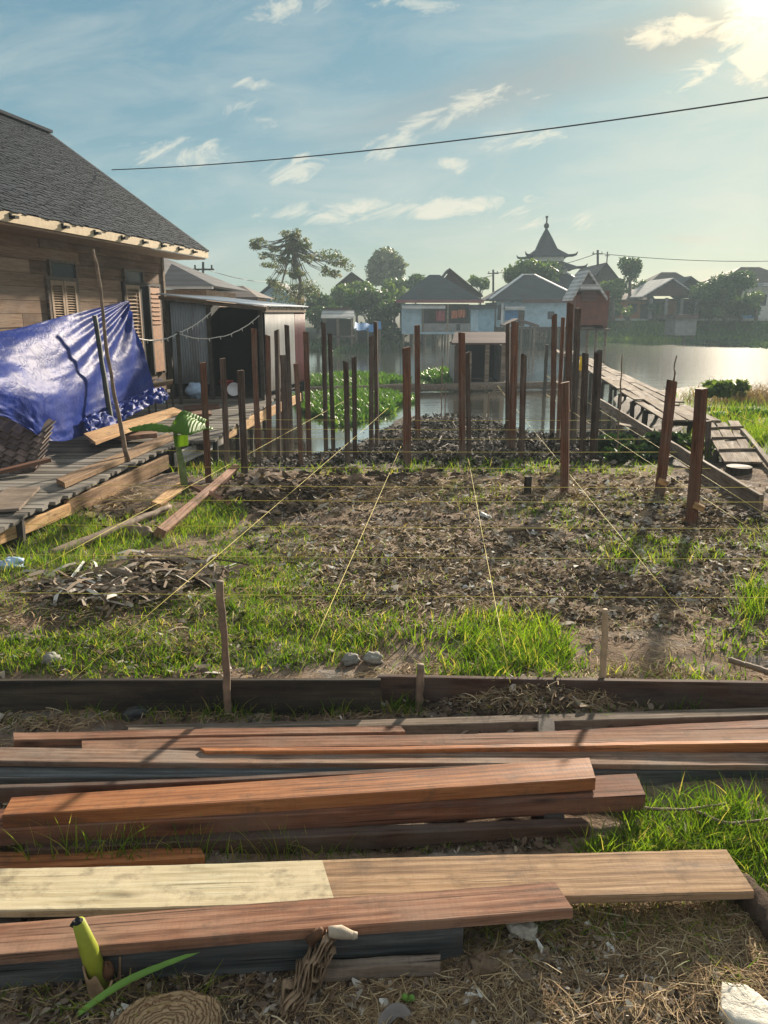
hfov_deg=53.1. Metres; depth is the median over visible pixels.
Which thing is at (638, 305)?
orange house
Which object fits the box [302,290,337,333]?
bush
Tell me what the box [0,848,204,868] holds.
lumber plank
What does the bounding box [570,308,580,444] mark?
timber post
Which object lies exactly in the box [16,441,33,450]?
roof tile
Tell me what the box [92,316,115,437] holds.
leaning stake
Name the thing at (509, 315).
window
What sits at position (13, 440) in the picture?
roof tile
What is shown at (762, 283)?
house
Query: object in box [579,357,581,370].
yellow rag
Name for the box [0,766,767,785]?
lumber plank
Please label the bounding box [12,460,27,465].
roof tile
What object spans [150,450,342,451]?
marking string
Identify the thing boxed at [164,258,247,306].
neighbour house
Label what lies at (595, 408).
timber post
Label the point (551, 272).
tree
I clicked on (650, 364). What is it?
water
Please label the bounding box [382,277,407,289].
tree
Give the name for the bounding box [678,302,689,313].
window
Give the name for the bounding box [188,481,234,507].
cut batten
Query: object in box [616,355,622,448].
thin stick
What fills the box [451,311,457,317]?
hanging cloth
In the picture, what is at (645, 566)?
marking string
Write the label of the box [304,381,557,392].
floating log
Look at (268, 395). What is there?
timber post
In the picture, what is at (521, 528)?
dry twig
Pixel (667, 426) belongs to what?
timber post
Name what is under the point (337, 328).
open shelter
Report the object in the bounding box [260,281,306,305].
pale blue house
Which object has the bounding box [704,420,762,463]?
board ramp
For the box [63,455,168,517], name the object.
edge board
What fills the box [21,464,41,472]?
roof tile
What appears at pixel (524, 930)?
rock
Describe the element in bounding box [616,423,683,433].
loose plank
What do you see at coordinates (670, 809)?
dry twig
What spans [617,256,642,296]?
tree
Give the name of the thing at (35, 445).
roof tile
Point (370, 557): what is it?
marking string
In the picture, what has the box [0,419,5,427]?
roof tile
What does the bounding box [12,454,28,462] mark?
roof tile
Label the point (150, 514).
fallen branch
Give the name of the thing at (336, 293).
bush
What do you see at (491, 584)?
marking string
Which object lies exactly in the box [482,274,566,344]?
stilt house
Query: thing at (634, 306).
window
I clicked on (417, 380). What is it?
timber post
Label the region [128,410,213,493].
banana plant
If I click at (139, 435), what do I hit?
loose plank
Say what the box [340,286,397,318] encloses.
bush
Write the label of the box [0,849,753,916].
lumber plank
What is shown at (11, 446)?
roof tile
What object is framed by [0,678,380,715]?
form board
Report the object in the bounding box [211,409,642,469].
mud debris
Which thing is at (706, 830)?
grass
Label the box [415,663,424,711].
plot stake
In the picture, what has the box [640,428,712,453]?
shrub
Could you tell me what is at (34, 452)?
roof tile
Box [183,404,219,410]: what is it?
loose plank
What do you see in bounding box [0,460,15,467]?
roof tile
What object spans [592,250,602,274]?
utility pole
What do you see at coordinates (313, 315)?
bush
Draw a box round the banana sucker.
[70,916,120,999]
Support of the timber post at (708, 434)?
on the ground at (756, 479)
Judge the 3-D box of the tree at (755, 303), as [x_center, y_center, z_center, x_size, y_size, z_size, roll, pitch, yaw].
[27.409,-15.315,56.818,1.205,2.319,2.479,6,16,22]
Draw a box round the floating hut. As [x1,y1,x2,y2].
[449,332,505,382]
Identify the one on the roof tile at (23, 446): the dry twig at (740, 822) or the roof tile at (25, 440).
the roof tile at (25, 440)
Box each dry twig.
[503,526,554,532]
[642,802,726,810]
[697,810,767,824]
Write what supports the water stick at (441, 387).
in the water
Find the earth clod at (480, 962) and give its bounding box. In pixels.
[468,952,501,979]
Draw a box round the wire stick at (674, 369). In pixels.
[673,356,676,380]
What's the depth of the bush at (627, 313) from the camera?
56.63 m
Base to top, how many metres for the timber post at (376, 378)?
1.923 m
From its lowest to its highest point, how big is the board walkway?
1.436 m
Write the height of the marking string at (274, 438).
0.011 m
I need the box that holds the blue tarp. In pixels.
[0,300,168,440]
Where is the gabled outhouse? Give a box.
[562,269,609,363]
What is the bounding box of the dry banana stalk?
[276,925,357,1021]
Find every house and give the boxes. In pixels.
[0,109,208,421]
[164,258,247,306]
[230,286,273,306]
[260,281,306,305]
[335,272,368,315]
[396,268,497,346]
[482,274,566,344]
[574,252,618,318]
[615,289,654,318]
[625,272,698,318]
[688,267,767,318]
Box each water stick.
[441,357,442,418]
[445,382,445,417]
[542,345,548,395]
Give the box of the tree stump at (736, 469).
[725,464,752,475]
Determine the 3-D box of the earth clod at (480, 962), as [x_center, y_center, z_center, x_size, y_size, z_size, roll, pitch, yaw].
[0.231,1.051,1.778,0.080,0.060,0.068,5,9,27]
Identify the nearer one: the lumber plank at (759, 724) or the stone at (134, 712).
the lumber plank at (759, 724)
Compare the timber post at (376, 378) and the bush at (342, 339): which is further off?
the bush at (342, 339)
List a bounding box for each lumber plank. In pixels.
[0,747,767,769]
[0,764,492,802]
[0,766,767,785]
[0,774,645,845]
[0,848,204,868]
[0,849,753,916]
[0,882,572,964]
[0,927,462,988]
[2,758,595,827]
[13,726,404,747]
[24,818,589,855]
[82,729,767,749]
[128,707,767,734]
[201,740,767,753]
[478,720,767,733]
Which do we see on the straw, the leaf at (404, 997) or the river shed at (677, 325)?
the leaf at (404, 997)
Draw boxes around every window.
[424,311,459,329]
[497,305,500,319]
[505,311,517,319]
[548,311,553,318]
[628,304,636,311]
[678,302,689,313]
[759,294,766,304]
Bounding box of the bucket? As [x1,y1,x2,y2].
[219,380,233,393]
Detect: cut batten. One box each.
[151,482,184,506]
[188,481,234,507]
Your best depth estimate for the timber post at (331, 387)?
10.99 m
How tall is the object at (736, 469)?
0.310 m
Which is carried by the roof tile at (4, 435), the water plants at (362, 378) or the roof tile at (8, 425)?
the roof tile at (8, 425)
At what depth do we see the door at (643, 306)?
60.43 m
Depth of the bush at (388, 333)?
47.06 m
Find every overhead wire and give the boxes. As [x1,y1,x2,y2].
[112,97,767,169]
[204,268,280,281]
[606,254,766,261]
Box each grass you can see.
[0,380,767,1023]
[588,318,767,341]
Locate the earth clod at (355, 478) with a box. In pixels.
[345,473,372,483]
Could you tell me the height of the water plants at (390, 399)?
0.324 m
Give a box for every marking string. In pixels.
[0,402,341,588]
[0,554,674,558]
[0,592,767,597]
[24,524,767,528]
[72,408,387,679]
[93,499,477,501]
[122,466,710,468]
[146,485,750,487]
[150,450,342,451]
[217,419,556,420]
[247,438,301,438]
[298,447,400,675]
[312,429,629,429]
[468,459,510,682]
[500,389,730,669]
[546,394,767,539]
[589,403,765,514]
[709,402,767,427]
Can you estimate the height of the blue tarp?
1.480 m
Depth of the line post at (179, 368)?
11.91 m
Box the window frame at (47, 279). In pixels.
[44,276,80,319]
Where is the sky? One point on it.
(123, 84)
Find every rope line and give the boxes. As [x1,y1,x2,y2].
[139,333,176,342]
[180,308,214,334]
[180,316,258,340]
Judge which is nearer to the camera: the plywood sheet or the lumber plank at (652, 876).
the lumber plank at (652, 876)
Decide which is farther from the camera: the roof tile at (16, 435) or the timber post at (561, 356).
the timber post at (561, 356)
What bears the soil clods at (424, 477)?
on the ground at (756, 479)
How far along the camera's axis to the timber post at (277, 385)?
10.59 m
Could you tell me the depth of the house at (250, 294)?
29.39 m
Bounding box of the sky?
[0,0,767,310]
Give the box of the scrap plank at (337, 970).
[323,954,440,981]
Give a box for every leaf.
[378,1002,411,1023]
[400,993,407,1002]
[408,994,414,1001]
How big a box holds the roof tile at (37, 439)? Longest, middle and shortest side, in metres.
0.200 x 0.131 x 0.043 m
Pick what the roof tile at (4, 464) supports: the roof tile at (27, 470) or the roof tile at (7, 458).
the roof tile at (7, 458)
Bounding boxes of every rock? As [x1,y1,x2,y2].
[506,922,539,944]
[719,982,767,1023]
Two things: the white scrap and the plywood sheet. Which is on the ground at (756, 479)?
the white scrap
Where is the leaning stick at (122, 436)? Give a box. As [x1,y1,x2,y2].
[92,249,130,461]
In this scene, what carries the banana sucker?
on the ground at (756, 479)
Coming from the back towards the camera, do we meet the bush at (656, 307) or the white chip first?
the bush at (656, 307)
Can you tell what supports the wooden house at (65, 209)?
on the ground at (756, 479)
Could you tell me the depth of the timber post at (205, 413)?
6.84 m
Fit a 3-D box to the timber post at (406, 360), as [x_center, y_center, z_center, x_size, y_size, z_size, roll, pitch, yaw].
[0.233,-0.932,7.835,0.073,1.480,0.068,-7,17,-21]
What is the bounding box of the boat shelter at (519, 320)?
[500,318,538,348]
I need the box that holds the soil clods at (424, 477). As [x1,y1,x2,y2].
[228,463,767,994]
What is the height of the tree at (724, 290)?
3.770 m
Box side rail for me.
[740,429,767,467]
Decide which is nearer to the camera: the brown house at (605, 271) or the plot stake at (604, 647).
the plot stake at (604, 647)
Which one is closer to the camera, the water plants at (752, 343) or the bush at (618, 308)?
the water plants at (752, 343)
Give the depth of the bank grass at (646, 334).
57.05 m
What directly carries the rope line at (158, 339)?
attached to the line post at (179, 368)
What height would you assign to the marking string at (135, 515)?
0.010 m
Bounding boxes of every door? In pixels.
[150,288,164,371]
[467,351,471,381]
[518,311,524,325]
[640,304,645,318]
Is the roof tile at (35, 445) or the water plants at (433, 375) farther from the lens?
the water plants at (433, 375)
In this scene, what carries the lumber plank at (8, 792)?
on the bearer at (545, 724)
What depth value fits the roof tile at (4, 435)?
7.11 m
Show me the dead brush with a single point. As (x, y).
(759, 395)
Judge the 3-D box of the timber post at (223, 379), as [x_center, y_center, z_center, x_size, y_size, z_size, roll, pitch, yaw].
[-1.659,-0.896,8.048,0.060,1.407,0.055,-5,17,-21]
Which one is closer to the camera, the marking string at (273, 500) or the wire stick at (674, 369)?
the marking string at (273, 500)
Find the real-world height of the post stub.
0.243 m
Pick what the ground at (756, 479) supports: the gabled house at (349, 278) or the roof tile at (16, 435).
the gabled house at (349, 278)
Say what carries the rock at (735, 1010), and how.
on the ground at (756, 479)
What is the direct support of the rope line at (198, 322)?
attached to the line post at (179, 368)
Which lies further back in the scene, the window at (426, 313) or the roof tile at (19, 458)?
the window at (426, 313)
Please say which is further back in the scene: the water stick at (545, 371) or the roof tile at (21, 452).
the water stick at (545, 371)
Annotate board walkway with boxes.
[557,350,720,436]
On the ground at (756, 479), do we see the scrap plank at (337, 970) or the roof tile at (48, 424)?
the scrap plank at (337, 970)
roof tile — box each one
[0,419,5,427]
[0,419,16,433]
[0,431,12,438]
[0,436,11,444]
[0,442,9,451]
[0,454,17,463]
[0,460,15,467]
[3,442,20,450]
[3,448,19,456]
[7,436,21,444]
[8,430,24,438]
[10,423,23,433]
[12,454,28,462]
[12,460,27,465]
[15,447,31,456]
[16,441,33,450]
[19,436,34,444]
[21,430,33,438]
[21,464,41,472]
[26,449,46,460]
[27,443,48,456]
[27,455,45,468]
[28,438,50,449]
[30,432,52,443]
[33,426,53,438]
[41,418,55,432]
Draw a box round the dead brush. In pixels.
[657,374,767,406]
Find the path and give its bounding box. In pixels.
[609,319,767,320]
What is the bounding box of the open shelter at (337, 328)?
[321,307,354,346]
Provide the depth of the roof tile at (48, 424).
7.27 m
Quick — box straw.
[0,467,767,1023]
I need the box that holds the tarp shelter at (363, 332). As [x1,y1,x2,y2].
[354,321,380,349]
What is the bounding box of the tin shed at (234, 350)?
[156,293,307,430]
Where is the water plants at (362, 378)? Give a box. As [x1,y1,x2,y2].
[310,370,411,386]
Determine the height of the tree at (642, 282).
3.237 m
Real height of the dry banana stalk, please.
0.187 m
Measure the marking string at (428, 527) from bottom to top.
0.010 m
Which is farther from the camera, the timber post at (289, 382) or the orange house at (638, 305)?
the orange house at (638, 305)
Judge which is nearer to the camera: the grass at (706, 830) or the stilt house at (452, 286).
the grass at (706, 830)
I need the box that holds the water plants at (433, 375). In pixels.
[420,366,453,383]
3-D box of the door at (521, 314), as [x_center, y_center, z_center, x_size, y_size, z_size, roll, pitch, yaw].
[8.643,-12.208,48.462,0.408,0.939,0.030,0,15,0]
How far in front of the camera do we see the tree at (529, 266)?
52.81 m
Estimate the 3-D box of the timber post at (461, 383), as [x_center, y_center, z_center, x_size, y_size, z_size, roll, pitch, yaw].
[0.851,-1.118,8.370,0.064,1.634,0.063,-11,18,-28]
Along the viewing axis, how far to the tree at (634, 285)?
64.50 m
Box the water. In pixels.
[147,341,767,479]
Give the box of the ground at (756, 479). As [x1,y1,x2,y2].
[0,313,767,1023]
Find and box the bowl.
[227,382,237,395]
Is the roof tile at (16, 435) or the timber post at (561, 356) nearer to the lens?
the roof tile at (16, 435)
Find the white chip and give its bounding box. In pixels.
[464,990,478,996]
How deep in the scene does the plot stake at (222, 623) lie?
2.82 m
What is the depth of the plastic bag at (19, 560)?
4.56 m
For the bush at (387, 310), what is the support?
on the ground at (756, 479)
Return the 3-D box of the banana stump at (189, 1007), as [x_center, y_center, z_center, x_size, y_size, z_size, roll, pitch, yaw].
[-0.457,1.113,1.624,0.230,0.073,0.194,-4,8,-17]
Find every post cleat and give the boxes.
[657,478,668,485]
[692,502,704,511]
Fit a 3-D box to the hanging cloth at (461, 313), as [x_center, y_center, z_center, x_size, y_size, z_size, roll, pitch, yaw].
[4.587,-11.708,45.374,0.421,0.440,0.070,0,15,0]
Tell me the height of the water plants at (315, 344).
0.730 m
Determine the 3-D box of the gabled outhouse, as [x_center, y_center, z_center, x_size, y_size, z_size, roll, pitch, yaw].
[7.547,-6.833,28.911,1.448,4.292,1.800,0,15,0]
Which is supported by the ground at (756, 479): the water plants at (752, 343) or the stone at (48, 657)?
the stone at (48, 657)
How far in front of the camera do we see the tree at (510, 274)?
51.95 m
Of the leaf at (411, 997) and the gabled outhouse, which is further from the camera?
the gabled outhouse
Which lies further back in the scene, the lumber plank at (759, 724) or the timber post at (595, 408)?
the timber post at (595, 408)
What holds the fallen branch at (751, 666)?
on the ground at (756, 479)
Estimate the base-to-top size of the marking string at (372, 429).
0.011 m
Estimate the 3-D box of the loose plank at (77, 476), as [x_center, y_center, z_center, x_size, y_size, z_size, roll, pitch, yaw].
[-2.549,-0.555,7.575,0.162,0.051,2.704,1,15,5]
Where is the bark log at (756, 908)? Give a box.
[735,873,767,940]
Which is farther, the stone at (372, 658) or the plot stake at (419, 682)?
the stone at (372, 658)
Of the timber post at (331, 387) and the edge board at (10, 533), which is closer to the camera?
the edge board at (10, 533)
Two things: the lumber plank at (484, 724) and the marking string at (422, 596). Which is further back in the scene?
the marking string at (422, 596)
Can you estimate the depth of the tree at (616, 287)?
55.42 m
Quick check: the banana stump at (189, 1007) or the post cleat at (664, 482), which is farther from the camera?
the post cleat at (664, 482)
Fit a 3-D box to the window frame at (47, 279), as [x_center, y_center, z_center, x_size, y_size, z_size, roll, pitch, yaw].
[-4.543,-2.863,10.946,0.038,0.920,0.798,2,15,9]
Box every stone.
[41,651,61,665]
[120,706,149,720]
[341,653,361,666]
[363,651,382,664]
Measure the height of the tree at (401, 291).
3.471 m
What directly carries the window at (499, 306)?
in the stilt house at (535, 298)
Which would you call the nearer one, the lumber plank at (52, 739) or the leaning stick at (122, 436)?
the lumber plank at (52, 739)
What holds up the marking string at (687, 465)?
on the ground at (756, 479)
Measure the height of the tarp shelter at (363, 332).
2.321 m
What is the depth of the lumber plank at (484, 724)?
2.81 m
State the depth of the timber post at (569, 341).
10.72 m
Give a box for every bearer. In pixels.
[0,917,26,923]
[537,718,564,819]
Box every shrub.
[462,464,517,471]
[598,432,635,454]
[599,442,658,465]
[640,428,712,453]
[701,378,750,399]
[709,407,767,420]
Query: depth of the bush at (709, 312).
56.30 m
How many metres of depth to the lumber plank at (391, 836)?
2.21 m
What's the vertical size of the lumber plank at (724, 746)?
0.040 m
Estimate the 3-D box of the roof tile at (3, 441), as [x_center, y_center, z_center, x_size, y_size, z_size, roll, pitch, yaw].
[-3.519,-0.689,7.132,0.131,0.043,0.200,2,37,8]
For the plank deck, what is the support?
on the ground at (756, 479)
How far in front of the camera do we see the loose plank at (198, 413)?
10.85 m
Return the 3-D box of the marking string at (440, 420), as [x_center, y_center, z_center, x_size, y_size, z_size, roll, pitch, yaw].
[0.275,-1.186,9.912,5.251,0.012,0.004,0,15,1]
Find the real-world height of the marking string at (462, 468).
0.011 m
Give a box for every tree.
[249,228,355,304]
[337,281,374,322]
[364,246,408,286]
[381,281,408,324]
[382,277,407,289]
[403,273,425,303]
[467,275,489,304]
[501,264,520,282]
[514,257,544,330]
[531,258,564,330]
[600,278,628,320]
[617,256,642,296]
[631,281,637,288]
[638,279,648,286]
[687,268,761,320]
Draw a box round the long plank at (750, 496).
[600,399,763,513]
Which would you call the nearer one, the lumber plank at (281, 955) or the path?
the lumber plank at (281, 955)
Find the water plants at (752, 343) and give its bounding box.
[686,337,767,347]
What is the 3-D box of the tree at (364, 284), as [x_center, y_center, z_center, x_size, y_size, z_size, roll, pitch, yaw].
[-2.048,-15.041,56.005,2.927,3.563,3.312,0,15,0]
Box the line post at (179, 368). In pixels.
[176,332,182,404]
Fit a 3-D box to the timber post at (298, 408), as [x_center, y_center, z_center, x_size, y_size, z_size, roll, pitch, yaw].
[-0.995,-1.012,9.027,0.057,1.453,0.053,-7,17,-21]
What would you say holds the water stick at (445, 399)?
in the water
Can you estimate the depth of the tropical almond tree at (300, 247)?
38.97 m
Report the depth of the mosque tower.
57.86 m
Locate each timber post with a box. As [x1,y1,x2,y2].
[199,362,211,482]
[219,358,229,468]
[237,370,247,473]
[251,328,261,466]
[265,335,271,460]
[274,329,281,458]
[280,355,289,458]
[284,325,293,441]
[293,363,303,465]
[303,332,311,456]
[321,322,327,453]
[328,333,335,450]
[343,361,349,464]
[352,356,357,460]
[369,335,373,450]
[373,321,378,446]
[402,346,410,467]
[414,325,420,441]
[458,332,465,458]
[465,352,471,455]
[505,323,509,443]
[508,321,518,448]
[518,354,526,459]
[549,314,556,434]
[556,317,564,441]
[560,381,569,492]
[565,303,573,441]
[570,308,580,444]
[579,353,588,458]
[589,350,601,459]
[654,379,677,495]
[685,387,707,523]
[704,420,711,457]
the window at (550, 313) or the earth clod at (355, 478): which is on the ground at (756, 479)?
the earth clod at (355, 478)
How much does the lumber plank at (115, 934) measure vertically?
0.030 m
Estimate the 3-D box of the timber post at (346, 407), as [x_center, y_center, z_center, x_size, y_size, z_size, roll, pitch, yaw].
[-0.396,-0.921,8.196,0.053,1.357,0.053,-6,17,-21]
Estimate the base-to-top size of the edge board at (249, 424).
0.157 m
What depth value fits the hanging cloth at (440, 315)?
45.41 m
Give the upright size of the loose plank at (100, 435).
0.037 m
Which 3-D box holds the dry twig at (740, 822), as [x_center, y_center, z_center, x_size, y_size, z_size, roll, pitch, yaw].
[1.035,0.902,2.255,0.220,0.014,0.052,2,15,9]
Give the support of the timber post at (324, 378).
on the ground at (756, 479)
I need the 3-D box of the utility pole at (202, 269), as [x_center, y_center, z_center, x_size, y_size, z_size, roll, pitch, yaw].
[-7.622,-9.300,32.713,0.900,2.556,0.119,0,15,0]
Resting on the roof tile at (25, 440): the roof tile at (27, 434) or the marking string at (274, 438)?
the roof tile at (27, 434)
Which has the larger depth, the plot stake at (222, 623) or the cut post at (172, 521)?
the cut post at (172, 521)
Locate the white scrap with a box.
[479,512,492,518]
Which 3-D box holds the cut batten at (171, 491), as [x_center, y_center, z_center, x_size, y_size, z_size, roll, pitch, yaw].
[-1.750,-0.145,6.283,0.088,0.038,0.648,17,17,-1]
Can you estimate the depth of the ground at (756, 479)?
3.83 m
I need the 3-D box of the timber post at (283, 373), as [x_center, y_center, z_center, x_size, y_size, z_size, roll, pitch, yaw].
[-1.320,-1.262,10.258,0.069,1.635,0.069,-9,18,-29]
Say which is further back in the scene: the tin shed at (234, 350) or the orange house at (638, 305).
the orange house at (638, 305)
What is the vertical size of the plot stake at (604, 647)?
0.498 m
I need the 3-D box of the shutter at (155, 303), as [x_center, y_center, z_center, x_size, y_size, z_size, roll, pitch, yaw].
[-4.074,-3.269,13.820,0.047,1.460,0.375,2,15,9]
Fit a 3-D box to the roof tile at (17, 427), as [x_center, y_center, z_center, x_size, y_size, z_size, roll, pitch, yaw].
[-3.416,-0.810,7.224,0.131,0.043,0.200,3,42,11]
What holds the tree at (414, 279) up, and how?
on the ground at (756, 479)
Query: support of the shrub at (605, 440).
on the ground at (756, 479)
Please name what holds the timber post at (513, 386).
on the ground at (756, 479)
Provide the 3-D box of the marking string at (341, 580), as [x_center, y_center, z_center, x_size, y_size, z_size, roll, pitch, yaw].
[-0.074,-0.024,5.438,0.003,0.010,5.208,1,15,5]
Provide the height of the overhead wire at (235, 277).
0.322 m
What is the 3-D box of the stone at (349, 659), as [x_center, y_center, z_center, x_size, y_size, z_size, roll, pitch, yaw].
[-0.148,0.657,3.414,0.076,0.062,0.085,12,19,39]
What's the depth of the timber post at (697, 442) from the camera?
5.42 m
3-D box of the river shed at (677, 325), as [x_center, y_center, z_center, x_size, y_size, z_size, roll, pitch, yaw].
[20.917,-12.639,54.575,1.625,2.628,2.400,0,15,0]
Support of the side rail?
attached to the board ramp
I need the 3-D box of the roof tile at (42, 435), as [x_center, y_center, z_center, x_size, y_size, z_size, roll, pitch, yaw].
[-3.210,-0.762,7.227,0.131,0.043,0.200,2,38,7]
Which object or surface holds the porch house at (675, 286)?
on the ground at (756, 479)
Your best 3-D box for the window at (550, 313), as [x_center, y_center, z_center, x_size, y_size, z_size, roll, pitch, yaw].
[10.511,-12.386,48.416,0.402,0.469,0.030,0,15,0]
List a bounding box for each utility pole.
[194,262,213,272]
[488,270,498,291]
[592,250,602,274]
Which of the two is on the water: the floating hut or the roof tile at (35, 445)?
the floating hut
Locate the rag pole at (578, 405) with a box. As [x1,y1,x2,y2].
[577,370,581,417]
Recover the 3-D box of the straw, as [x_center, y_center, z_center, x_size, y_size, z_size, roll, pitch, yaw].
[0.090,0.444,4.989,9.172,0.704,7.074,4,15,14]
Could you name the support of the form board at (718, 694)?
on the ground at (756, 479)
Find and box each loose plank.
[0,458,50,473]
[56,433,173,487]
[84,407,181,444]
[118,431,156,440]
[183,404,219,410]
[188,410,211,415]
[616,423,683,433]
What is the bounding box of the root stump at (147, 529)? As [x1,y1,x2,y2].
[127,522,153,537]
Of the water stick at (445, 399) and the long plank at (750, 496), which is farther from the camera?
the water stick at (445, 399)
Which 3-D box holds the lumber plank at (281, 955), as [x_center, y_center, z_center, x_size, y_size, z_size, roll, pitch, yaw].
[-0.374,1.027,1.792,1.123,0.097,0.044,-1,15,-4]
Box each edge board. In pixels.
[0,503,71,544]
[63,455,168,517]
[174,435,222,466]
[229,393,300,438]
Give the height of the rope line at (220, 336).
0.402 m
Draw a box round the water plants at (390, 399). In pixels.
[292,386,414,425]
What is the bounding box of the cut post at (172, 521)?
[154,463,239,538]
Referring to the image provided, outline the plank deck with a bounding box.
[0,389,303,548]
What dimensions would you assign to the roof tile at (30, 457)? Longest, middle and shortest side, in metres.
0.200 x 0.131 x 0.043 m
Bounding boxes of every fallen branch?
[40,504,171,557]
[728,657,767,675]
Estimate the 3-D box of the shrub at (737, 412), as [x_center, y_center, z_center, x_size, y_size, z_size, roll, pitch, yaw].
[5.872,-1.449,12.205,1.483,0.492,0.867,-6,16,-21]
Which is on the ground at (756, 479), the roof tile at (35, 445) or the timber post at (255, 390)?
the timber post at (255, 390)
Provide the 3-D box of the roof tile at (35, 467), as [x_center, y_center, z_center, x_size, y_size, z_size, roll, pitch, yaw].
[-3.210,-0.472,7.043,0.131,0.043,0.200,2,41,6]
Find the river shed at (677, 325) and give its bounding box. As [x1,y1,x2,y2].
[663,315,698,341]
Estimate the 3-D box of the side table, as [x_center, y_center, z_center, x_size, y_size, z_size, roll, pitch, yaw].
[-3.152,-1.631,10.838,0.360,0.508,0.426,-4,15,-17]
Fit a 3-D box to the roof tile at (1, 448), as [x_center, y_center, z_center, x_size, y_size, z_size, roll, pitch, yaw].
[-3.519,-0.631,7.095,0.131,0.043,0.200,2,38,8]
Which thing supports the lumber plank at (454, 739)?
on the ground at (756, 479)
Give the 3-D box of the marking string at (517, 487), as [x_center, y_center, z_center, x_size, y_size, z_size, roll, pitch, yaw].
[0.275,-0.203,6.127,5.251,0.011,0.003,0,15,1]
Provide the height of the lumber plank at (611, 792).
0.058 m
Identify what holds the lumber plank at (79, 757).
on the lumber plank at (22, 775)
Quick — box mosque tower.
[516,216,610,299]
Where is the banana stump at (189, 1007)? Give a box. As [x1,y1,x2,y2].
[112,990,221,1023]
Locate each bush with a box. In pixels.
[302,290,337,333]
[305,304,346,328]
[327,328,354,344]
[328,285,349,306]
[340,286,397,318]
[360,319,407,342]
[365,298,403,322]
[608,300,622,319]
[622,304,633,320]
[646,300,664,320]
[688,287,714,318]
[696,305,725,320]
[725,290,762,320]
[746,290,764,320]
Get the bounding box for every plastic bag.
[0,557,24,569]
[185,382,200,399]
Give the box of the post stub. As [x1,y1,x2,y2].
[524,476,531,494]
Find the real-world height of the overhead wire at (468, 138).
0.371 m
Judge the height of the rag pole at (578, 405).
1.471 m
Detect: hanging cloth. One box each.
[436,311,444,320]
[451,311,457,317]
[458,310,464,316]
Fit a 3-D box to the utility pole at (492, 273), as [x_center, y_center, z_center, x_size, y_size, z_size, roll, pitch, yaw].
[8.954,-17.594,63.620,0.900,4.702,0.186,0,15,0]
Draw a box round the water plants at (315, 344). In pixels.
[309,336,411,352]
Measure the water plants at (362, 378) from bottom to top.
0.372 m
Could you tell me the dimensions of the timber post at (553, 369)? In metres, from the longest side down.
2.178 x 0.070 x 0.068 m
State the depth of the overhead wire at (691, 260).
62.83 m
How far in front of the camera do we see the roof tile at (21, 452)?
7.04 m
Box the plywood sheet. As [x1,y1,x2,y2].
[0,486,39,511]
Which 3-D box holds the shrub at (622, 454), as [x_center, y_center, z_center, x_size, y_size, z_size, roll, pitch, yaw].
[2.802,-0.674,8.726,0.658,0.412,1.226,6,16,20]
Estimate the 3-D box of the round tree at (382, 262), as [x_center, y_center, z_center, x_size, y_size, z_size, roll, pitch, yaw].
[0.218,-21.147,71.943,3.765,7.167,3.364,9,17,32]
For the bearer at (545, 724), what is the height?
0.058 m
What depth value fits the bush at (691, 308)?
58.53 m
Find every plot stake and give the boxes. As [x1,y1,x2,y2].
[216,580,231,715]
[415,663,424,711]
[599,608,607,677]
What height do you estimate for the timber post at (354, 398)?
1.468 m
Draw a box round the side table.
[148,379,173,413]
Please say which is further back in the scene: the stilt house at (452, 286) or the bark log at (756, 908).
the stilt house at (452, 286)
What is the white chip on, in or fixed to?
on the ground at (756, 479)
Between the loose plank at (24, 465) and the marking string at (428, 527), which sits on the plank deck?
the loose plank at (24, 465)
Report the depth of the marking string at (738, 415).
5.24 m
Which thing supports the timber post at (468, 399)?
on the ground at (756, 479)
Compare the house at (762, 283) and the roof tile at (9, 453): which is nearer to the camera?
the roof tile at (9, 453)
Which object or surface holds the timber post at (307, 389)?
on the ground at (756, 479)
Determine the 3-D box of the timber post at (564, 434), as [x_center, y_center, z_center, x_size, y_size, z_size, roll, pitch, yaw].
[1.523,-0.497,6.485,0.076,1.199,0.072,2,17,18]
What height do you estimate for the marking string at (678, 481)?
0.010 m
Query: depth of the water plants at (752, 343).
48.07 m
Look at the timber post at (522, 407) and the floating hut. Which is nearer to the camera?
the timber post at (522, 407)
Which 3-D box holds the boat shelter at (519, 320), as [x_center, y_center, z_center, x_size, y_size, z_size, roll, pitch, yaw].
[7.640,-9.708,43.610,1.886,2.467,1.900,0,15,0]
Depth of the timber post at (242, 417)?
7.19 m
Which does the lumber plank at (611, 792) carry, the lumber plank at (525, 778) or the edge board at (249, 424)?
the lumber plank at (525, 778)
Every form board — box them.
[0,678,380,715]
[377,674,767,709]
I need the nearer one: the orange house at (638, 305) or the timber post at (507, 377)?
the timber post at (507, 377)
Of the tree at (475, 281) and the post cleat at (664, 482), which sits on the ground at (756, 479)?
the tree at (475, 281)

